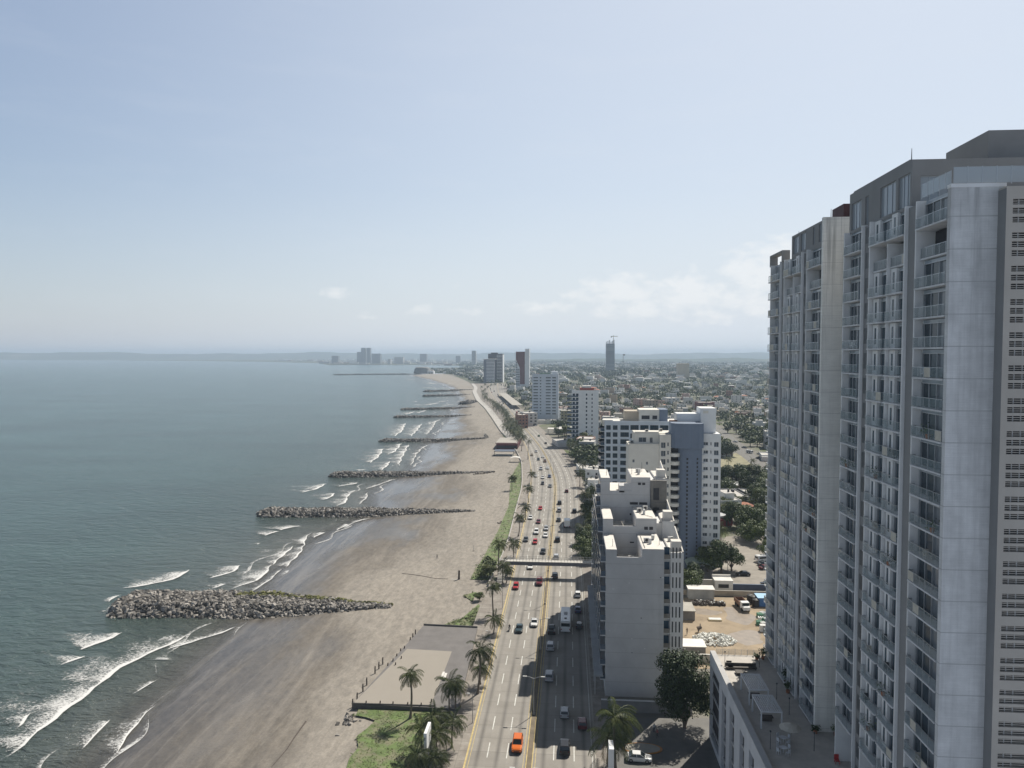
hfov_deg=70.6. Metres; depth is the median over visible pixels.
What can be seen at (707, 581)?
boundary wall
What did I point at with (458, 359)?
apartment tower
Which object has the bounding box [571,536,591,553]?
tree
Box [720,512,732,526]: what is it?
house
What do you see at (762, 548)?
tree
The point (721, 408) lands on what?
house
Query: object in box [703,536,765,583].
parking lot
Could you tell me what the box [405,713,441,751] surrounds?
palm tree
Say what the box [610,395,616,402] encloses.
house
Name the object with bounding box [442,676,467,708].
palm tree
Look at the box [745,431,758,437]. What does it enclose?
tree
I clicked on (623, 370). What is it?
trees
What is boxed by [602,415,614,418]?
house
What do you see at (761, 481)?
tree
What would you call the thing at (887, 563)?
potted plant
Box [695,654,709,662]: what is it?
boundary wall
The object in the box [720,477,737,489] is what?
tree
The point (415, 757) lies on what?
palm tree
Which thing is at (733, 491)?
house
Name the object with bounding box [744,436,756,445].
tree
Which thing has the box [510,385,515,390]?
house
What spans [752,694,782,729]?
pergola
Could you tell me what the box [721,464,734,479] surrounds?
tree
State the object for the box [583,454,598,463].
tree
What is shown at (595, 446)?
tree
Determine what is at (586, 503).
tree
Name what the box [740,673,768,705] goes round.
pergola
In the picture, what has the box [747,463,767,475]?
tree
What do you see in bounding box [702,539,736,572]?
tree
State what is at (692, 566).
tree
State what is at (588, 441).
house
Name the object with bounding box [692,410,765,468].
side street
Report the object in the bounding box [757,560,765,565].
car
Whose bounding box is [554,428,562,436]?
tree
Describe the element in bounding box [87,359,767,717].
land
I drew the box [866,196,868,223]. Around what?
attic window
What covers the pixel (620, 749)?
palm tree
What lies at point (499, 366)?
apartment tower
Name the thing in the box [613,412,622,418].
house
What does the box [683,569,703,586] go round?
tree
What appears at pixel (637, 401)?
house
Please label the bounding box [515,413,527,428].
house
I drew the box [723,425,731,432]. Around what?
tree
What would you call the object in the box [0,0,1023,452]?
sky
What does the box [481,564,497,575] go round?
shrub
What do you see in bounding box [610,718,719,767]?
car park
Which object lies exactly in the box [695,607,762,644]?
mud puddles
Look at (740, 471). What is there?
tree
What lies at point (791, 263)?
glazed doors
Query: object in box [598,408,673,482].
apartment block
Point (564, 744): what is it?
car
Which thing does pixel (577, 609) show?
car
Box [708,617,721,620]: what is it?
board stack
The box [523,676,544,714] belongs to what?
street lamp
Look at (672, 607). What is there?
slit window
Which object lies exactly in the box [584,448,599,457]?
tree
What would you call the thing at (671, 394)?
house
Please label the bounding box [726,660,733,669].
lounge bench
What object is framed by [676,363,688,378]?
apartment tower
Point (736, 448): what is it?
tree
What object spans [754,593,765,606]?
site office
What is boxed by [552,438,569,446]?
house
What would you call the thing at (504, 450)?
terrace shelter
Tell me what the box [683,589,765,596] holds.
boundary wall
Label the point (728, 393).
house
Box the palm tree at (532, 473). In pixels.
[526,469,535,484]
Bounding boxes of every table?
[735,669,745,675]
[748,692,759,698]
[760,714,773,721]
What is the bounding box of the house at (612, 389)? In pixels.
[606,387,614,392]
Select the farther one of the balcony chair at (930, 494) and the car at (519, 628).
the car at (519, 628)
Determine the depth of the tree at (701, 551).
231.89 m
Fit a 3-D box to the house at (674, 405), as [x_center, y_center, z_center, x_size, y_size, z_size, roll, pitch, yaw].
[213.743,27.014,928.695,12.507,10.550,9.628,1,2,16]
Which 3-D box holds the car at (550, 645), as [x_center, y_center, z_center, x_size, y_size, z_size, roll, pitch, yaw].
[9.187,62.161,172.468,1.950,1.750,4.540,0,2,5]
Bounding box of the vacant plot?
[721,453,749,471]
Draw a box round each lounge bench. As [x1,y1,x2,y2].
[725,662,756,669]
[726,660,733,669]
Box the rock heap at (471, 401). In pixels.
[459,399,476,403]
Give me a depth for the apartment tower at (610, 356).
2734.72 m
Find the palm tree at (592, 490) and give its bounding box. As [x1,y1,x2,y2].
[587,483,596,500]
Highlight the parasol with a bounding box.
[779,722,800,732]
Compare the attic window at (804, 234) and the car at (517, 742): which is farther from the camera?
the car at (517, 742)
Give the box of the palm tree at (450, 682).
[434,668,464,710]
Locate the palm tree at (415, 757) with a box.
[396,738,433,767]
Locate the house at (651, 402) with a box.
[642,399,657,407]
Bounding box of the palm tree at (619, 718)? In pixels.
[595,696,643,767]
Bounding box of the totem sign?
[608,740,613,767]
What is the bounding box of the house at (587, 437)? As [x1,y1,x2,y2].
[576,436,594,440]
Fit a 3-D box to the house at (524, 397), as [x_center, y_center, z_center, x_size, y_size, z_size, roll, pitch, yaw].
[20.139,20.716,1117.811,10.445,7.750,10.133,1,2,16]
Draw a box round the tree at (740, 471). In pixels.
[732,463,751,480]
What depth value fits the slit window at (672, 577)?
147.05 m
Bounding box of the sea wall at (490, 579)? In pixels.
[472,385,522,586]
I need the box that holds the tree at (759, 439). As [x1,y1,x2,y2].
[751,435,763,445]
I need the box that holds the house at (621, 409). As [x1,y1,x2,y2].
[619,407,631,411]
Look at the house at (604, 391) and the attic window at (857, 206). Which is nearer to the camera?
the attic window at (857, 206)
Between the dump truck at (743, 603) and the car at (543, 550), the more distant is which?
the car at (543, 550)
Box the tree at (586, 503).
[580,500,593,510]
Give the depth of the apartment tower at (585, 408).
559.69 m
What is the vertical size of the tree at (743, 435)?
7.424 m
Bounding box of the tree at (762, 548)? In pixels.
[756,539,766,553]
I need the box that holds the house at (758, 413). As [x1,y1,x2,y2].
[754,412,763,416]
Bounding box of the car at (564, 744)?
[559,738,569,755]
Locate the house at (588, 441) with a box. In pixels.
[579,439,595,448]
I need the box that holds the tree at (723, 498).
[720,496,732,504]
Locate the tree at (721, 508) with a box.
[720,503,729,512]
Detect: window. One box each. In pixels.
[620,425,628,429]
[620,432,628,436]
[620,439,628,443]
[630,425,638,429]
[639,437,645,441]
[640,425,648,429]
[650,425,657,429]
[660,425,667,429]
[661,442,665,447]
[672,548,680,557]
[672,562,680,572]
[672,577,680,587]
[672,592,679,602]
[672,607,679,617]
[672,622,679,631]
[672,636,679,646]
[718,584,728,587]
[794,235,799,253]
[802,232,805,249]
[820,224,821,241]
[852,200,861,229]
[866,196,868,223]
[881,181,895,217]
[899,174,909,209]
[920,176,947,200]
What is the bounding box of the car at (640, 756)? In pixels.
[626,750,651,763]
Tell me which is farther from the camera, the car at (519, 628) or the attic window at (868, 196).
the car at (519, 628)
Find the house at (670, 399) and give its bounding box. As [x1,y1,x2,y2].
[662,397,679,403]
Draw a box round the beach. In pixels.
[88,374,519,767]
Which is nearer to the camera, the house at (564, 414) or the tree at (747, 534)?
the tree at (747, 534)
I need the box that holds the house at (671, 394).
[666,393,676,396]
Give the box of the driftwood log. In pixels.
[271,721,306,766]
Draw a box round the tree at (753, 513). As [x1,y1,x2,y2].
[736,507,764,525]
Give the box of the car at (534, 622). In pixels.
[530,618,537,626]
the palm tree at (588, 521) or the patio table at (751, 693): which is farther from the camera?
the palm tree at (588, 521)
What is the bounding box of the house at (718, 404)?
[715,402,724,407]
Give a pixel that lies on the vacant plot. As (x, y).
(737, 458)
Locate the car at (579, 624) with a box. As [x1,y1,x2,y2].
[576,621,582,628]
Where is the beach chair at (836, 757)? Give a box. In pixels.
[834,754,839,763]
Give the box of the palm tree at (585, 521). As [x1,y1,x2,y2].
[574,520,591,529]
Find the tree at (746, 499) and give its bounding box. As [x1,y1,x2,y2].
[740,495,750,502]
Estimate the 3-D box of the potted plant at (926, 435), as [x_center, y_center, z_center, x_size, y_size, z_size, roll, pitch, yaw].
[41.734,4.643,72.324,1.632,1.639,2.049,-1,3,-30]
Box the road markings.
[467,412,592,767]
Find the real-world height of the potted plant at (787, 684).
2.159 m
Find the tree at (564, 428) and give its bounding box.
[561,425,568,436]
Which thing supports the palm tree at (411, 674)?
on the dune grass at (384, 737)
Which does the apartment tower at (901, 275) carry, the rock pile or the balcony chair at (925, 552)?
the balcony chair at (925, 552)
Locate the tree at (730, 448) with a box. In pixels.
[721,440,733,456]
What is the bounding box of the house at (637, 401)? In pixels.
[633,398,644,407]
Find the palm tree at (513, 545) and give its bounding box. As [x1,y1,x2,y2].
[505,537,521,556]
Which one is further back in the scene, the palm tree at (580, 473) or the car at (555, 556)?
the palm tree at (580, 473)
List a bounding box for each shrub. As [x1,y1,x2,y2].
[473,592,484,599]
[477,570,486,576]
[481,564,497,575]
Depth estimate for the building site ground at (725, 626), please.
186.37 m
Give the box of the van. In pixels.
[755,554,765,561]
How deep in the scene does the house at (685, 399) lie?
1018.30 m
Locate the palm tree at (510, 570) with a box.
[500,564,513,582]
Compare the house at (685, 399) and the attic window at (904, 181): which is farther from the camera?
the house at (685, 399)
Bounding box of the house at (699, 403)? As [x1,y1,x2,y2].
[695,401,714,409]
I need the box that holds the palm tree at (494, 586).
[486,577,501,615]
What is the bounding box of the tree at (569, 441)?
[566,438,583,446]
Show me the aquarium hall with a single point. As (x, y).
(421, 370)
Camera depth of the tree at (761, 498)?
310.30 m
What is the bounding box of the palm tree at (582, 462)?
[578,459,587,467]
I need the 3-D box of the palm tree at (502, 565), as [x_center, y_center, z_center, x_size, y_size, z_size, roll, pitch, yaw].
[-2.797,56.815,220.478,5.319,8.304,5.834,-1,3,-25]
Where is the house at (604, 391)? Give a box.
[600,389,608,395]
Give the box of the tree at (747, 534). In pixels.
[735,519,762,541]
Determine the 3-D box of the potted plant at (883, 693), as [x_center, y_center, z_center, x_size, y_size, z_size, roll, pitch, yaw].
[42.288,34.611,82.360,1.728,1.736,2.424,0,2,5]
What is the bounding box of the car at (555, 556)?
[553,554,558,559]
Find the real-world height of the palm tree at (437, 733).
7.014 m
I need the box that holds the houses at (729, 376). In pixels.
[471,364,768,383]
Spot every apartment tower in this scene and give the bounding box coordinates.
[332,356,339,363]
[357,352,360,362]
[361,348,366,362]
[367,348,370,363]
[372,354,381,363]
[394,357,403,363]
[420,354,427,361]
[456,356,460,362]
[472,351,475,364]
[484,359,494,382]
[488,353,503,381]
[516,349,529,387]
[529,371,558,418]
[567,385,598,444]
[606,340,614,370]
[626,406,720,567]
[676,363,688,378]
[763,129,1023,767]
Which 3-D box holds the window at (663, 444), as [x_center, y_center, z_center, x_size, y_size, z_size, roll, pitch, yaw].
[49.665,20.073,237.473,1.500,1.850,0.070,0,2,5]
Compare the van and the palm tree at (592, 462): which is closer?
the van
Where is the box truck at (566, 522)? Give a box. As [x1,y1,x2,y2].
[564,518,569,527]
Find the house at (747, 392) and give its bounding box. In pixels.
[741,390,750,394]
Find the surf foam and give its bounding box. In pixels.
[0,379,461,767]
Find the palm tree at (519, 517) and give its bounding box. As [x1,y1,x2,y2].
[512,512,525,535]
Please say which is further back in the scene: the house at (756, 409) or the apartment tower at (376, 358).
the apartment tower at (376, 358)
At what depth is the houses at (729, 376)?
2045.94 m
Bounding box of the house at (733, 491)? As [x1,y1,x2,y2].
[720,488,754,503]
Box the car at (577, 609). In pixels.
[575,606,580,612]
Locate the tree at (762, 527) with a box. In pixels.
[749,520,766,540]
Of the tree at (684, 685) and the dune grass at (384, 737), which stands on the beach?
the dune grass at (384, 737)
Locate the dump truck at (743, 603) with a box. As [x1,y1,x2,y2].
[734,597,749,610]
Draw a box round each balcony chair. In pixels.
[845,483,850,489]
[872,521,878,529]
[882,634,889,643]
[884,662,890,672]
[887,557,894,566]
[893,449,898,458]
[915,752,923,762]
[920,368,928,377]
[922,549,930,559]
[929,491,937,501]
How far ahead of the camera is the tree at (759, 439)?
550.28 m
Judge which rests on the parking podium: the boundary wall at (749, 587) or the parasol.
the parasol
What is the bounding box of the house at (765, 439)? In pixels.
[763,429,767,448]
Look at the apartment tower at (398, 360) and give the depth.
5403.04 m
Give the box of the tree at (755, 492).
[749,487,766,503]
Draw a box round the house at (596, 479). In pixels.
[586,476,598,499]
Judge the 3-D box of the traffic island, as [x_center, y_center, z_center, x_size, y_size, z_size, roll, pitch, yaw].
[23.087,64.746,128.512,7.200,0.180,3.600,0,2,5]
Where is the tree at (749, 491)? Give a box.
[744,482,762,496]
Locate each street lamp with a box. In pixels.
[467,693,472,722]
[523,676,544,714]
[531,617,549,649]
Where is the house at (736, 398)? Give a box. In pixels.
[731,395,743,404]
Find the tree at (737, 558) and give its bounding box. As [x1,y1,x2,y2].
[723,547,744,570]
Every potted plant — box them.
[752,652,758,659]
[758,647,766,659]
[781,668,786,680]
[784,680,793,693]
[811,724,820,733]
[861,716,876,730]
[869,466,880,478]
[877,682,893,695]
[881,550,895,565]
[921,422,933,438]
[924,517,939,532]
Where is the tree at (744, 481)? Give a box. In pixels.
[738,475,758,487]
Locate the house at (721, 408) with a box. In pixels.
[719,406,727,412]
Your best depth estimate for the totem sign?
115.27 m
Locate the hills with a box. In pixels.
[0,352,768,359]
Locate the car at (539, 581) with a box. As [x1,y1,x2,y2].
[536,576,542,585]
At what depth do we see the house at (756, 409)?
808.26 m
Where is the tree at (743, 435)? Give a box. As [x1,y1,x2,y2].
[738,432,745,438]
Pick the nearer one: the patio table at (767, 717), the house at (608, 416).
the patio table at (767, 717)
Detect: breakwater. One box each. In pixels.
[329,364,383,364]
[334,373,405,374]
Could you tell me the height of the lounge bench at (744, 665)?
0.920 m
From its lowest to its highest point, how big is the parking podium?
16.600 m
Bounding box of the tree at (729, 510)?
[722,501,747,527]
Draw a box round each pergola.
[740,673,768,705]
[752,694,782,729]
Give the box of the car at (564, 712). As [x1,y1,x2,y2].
[560,706,568,718]
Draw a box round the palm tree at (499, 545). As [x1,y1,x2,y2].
[491,537,508,574]
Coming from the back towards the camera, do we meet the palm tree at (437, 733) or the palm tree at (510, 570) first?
the palm tree at (510, 570)
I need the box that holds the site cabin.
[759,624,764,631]
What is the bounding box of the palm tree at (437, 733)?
[417,715,456,760]
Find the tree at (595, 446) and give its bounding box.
[589,444,600,450]
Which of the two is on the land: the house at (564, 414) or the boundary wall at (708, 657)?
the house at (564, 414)
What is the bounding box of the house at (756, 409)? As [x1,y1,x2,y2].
[753,407,761,412]
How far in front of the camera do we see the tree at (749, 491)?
339.60 m
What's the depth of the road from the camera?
168.36 m
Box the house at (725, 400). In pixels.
[719,399,728,403]
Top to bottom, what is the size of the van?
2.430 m
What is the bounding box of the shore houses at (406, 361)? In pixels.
[271,359,768,380]
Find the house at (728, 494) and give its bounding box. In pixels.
[720,489,741,512]
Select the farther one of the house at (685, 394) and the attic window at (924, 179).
the house at (685, 394)
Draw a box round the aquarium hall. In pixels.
[413,367,434,373]
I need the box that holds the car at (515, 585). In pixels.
[513,582,518,589]
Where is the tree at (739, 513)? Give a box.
[732,504,758,524]
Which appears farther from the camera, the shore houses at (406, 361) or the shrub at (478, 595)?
the shore houses at (406, 361)
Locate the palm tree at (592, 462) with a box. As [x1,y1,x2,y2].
[588,458,596,466]
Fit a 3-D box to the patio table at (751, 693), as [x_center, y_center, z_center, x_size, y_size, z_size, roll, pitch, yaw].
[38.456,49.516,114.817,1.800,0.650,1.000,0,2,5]
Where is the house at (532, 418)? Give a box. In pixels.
[520,411,536,425]
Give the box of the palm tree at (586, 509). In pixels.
[577,504,592,524]
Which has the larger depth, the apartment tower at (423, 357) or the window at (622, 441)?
the apartment tower at (423, 357)
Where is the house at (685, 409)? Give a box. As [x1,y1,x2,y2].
[678,407,687,411]
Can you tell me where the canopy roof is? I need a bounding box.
[499,393,521,404]
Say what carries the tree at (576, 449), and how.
on the land
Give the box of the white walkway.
[471,383,514,437]
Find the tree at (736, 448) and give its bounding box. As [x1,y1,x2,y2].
[725,443,739,456]
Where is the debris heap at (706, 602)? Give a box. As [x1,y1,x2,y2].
[691,599,725,605]
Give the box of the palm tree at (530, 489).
[522,484,533,501]
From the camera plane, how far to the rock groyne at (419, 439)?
591.16 m
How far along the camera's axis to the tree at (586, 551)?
241.58 m
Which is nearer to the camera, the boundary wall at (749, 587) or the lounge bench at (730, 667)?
the lounge bench at (730, 667)
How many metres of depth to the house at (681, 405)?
882.35 m
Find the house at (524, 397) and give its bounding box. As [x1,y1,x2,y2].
[521,395,528,399]
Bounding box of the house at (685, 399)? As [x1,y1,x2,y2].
[681,397,692,403]
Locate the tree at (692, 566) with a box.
[687,561,704,578]
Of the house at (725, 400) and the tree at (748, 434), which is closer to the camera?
the tree at (748, 434)
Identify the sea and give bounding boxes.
[0,360,461,767]
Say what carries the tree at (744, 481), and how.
on the land
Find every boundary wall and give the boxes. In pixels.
[601,699,691,714]
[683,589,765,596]
[695,579,711,584]
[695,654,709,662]
[733,584,765,590]
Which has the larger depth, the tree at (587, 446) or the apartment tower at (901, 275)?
the tree at (587, 446)
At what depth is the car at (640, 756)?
124.15 m
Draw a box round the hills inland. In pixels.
[507,358,768,362]
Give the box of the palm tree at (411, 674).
[397,664,423,718]
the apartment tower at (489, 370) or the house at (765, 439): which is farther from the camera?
the apartment tower at (489, 370)
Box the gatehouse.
[712,574,732,589]
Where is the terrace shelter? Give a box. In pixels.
[494,449,514,455]
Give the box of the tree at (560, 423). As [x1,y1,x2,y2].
[556,420,564,429]
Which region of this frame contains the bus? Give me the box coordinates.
[560,607,570,631]
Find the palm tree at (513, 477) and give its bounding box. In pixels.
[507,472,516,489]
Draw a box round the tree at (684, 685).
[654,648,712,728]
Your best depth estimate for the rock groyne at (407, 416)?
817.79 m
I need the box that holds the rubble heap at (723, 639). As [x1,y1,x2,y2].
[692,632,736,646]
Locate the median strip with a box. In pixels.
[497,384,555,767]
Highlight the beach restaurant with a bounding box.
[495,438,520,448]
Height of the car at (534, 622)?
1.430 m
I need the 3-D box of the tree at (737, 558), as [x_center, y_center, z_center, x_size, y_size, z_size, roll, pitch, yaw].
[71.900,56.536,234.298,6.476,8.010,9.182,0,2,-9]
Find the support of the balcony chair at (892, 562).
on the apartment tower at (901, 275)
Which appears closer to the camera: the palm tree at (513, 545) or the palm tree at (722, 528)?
the palm tree at (513, 545)
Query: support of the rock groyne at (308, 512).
on the beach
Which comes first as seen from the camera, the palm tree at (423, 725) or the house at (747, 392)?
the palm tree at (423, 725)
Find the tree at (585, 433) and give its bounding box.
[581,431,592,435]
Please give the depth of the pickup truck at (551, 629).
181.49 m
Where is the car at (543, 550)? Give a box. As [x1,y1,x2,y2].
[540,548,545,553]
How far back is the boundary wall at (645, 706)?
141.37 m
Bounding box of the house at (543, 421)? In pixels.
[537,419,550,423]
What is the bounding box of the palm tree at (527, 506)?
[517,502,531,519]
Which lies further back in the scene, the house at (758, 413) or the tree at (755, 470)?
the house at (758, 413)
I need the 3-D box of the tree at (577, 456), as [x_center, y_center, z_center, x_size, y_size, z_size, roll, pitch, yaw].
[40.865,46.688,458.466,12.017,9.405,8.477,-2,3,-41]
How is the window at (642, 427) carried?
in the apartment block at (614, 434)
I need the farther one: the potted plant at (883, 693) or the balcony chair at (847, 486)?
the balcony chair at (847, 486)
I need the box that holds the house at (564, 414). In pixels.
[561,409,570,422]
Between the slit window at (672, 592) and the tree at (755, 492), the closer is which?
the slit window at (672, 592)
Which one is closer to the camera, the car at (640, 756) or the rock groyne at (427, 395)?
the car at (640, 756)
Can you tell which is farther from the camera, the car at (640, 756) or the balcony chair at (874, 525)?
the car at (640, 756)
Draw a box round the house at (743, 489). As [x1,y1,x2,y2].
[734,488,755,501]
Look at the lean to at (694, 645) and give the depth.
167.31 m
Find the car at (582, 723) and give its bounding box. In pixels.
[577,717,586,729]
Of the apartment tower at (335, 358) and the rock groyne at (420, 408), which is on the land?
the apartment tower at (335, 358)
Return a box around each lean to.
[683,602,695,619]
[683,638,706,653]
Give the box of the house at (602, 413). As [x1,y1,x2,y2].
[599,410,609,419]
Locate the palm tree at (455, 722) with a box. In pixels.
[438,706,467,747]
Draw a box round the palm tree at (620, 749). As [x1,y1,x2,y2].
[587,717,634,765]
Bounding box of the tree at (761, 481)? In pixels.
[749,477,766,488]
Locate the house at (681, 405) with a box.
[677,403,686,408]
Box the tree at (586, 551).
[577,546,591,560]
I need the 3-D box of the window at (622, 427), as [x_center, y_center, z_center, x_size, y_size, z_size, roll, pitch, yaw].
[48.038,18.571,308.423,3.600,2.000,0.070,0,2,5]
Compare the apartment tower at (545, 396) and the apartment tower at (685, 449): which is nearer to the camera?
the apartment tower at (685, 449)
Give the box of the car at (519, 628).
[515,623,522,632]
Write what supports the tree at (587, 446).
on the land
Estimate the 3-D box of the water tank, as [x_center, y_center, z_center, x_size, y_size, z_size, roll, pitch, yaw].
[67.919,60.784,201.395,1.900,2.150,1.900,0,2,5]
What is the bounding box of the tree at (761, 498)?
[757,490,766,505]
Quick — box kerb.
[463,388,596,767]
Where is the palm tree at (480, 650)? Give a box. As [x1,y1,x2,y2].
[465,634,496,693]
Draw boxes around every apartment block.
[591,461,683,697]
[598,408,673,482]
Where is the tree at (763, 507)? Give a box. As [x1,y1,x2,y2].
[754,503,766,513]
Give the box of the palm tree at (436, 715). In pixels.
[417,700,448,741]
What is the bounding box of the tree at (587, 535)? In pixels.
[577,529,592,546]
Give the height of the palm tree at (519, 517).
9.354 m
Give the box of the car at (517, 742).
[511,732,522,753]
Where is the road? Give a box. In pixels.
[465,383,594,767]
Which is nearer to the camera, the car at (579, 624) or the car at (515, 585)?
the car at (579, 624)
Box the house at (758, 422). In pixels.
[752,418,766,426]
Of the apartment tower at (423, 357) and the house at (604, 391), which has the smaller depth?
the house at (604, 391)
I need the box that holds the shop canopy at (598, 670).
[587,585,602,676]
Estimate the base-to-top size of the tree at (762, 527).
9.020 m
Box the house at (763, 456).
[759,452,767,460]
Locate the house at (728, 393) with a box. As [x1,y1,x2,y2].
[726,390,732,398]
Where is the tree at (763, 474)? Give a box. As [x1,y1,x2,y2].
[758,472,767,479]
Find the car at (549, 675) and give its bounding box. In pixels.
[545,670,553,681]
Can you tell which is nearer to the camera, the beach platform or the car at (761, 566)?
the beach platform
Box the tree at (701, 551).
[695,546,723,571]
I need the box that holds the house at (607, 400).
[603,398,610,404]
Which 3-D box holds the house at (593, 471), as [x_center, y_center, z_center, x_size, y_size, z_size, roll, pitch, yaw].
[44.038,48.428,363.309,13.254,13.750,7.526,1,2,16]
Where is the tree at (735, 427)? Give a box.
[730,424,741,432]
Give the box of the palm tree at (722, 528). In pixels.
[720,521,729,539]
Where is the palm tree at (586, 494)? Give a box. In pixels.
[579,488,591,502]
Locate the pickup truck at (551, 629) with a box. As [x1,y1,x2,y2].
[548,624,555,634]
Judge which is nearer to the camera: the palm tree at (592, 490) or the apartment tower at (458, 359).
the palm tree at (592, 490)
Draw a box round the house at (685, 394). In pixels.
[680,393,688,399]
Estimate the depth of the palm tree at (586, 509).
294.18 m
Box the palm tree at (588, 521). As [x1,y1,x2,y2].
[583,512,592,524]
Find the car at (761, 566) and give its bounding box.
[758,564,765,569]
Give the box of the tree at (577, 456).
[568,450,586,463]
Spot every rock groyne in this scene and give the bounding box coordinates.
[106,589,392,619]
[256,506,474,517]
[328,470,494,477]
[378,434,488,441]
[393,414,464,417]
[400,406,468,409]
[423,389,472,391]
[423,394,470,396]
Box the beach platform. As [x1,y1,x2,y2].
[353,624,477,710]
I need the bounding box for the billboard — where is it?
[424,722,430,754]
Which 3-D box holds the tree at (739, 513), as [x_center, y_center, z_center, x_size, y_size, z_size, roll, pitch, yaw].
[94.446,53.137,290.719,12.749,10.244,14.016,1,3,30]
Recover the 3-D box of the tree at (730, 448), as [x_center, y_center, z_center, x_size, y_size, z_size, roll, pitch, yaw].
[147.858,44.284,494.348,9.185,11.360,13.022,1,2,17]
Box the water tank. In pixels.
[752,598,758,606]
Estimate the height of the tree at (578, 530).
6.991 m
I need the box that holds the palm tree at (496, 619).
[484,608,505,633]
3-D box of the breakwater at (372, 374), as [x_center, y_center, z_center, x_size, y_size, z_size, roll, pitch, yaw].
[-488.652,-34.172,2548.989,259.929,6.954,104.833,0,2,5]
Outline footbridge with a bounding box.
[497,556,591,582]
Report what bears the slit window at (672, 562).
in the apartment block at (638, 601)
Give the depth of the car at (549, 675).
154.48 m
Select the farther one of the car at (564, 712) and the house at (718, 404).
the house at (718, 404)
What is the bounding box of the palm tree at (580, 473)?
[574,467,584,485]
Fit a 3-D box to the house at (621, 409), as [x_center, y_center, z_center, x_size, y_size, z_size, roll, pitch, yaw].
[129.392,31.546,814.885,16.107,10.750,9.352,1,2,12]
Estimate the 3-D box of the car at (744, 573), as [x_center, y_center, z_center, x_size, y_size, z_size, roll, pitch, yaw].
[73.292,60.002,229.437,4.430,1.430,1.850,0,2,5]
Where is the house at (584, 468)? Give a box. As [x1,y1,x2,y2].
[576,463,598,475]
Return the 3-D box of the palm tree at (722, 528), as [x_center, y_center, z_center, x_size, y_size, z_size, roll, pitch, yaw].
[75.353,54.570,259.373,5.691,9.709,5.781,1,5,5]
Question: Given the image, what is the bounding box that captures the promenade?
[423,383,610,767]
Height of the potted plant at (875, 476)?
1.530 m
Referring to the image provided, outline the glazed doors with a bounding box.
[771,247,821,714]
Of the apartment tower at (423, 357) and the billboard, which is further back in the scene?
the apartment tower at (423, 357)
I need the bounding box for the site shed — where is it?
[686,585,714,599]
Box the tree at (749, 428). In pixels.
[746,426,759,432]
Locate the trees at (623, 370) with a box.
[427,360,768,427]
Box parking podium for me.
[709,648,850,767]
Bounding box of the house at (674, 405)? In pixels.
[673,402,678,408]
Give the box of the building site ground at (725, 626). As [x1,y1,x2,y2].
[683,597,765,668]
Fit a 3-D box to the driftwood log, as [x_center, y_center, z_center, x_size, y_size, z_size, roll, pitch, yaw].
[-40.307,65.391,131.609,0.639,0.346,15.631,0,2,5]
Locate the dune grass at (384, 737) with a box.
[347,398,521,767]
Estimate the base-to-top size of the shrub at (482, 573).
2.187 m
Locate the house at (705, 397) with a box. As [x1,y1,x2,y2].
[700,396,711,400]
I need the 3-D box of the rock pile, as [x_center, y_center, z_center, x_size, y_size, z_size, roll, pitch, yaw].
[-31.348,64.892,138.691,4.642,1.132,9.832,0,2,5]
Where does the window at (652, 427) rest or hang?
in the apartment block at (614, 434)
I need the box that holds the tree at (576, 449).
[570,446,587,462]
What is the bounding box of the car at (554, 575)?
[552,572,557,578]
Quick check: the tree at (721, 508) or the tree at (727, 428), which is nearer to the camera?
the tree at (721, 508)
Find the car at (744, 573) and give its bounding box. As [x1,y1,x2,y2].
[735,570,750,575]
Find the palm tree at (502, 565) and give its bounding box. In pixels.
[493,557,509,583]
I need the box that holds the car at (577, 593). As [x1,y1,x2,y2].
[575,591,580,596]
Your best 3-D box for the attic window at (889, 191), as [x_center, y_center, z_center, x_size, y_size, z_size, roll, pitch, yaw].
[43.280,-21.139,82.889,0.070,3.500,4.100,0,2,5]
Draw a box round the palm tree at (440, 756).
[419,739,450,767]
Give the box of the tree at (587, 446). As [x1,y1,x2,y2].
[573,444,591,451]
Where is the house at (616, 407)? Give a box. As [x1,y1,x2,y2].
[613,405,623,411]
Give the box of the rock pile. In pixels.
[335,709,361,735]
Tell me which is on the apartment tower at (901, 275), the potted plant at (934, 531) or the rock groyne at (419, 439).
the potted plant at (934, 531)
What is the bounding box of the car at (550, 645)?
[546,641,554,650]
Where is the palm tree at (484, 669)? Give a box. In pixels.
[471,660,493,684]
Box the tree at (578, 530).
[574,526,588,539]
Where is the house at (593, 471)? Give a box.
[585,466,598,491]
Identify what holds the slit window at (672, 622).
in the apartment block at (638, 601)
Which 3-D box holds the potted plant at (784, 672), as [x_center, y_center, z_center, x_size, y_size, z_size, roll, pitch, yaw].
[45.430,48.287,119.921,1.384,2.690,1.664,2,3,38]
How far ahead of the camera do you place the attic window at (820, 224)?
105.65 m
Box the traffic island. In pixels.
[623,743,661,753]
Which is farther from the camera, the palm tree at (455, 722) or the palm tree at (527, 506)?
the palm tree at (527, 506)
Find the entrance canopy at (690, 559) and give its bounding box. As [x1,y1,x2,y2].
[684,557,709,568]

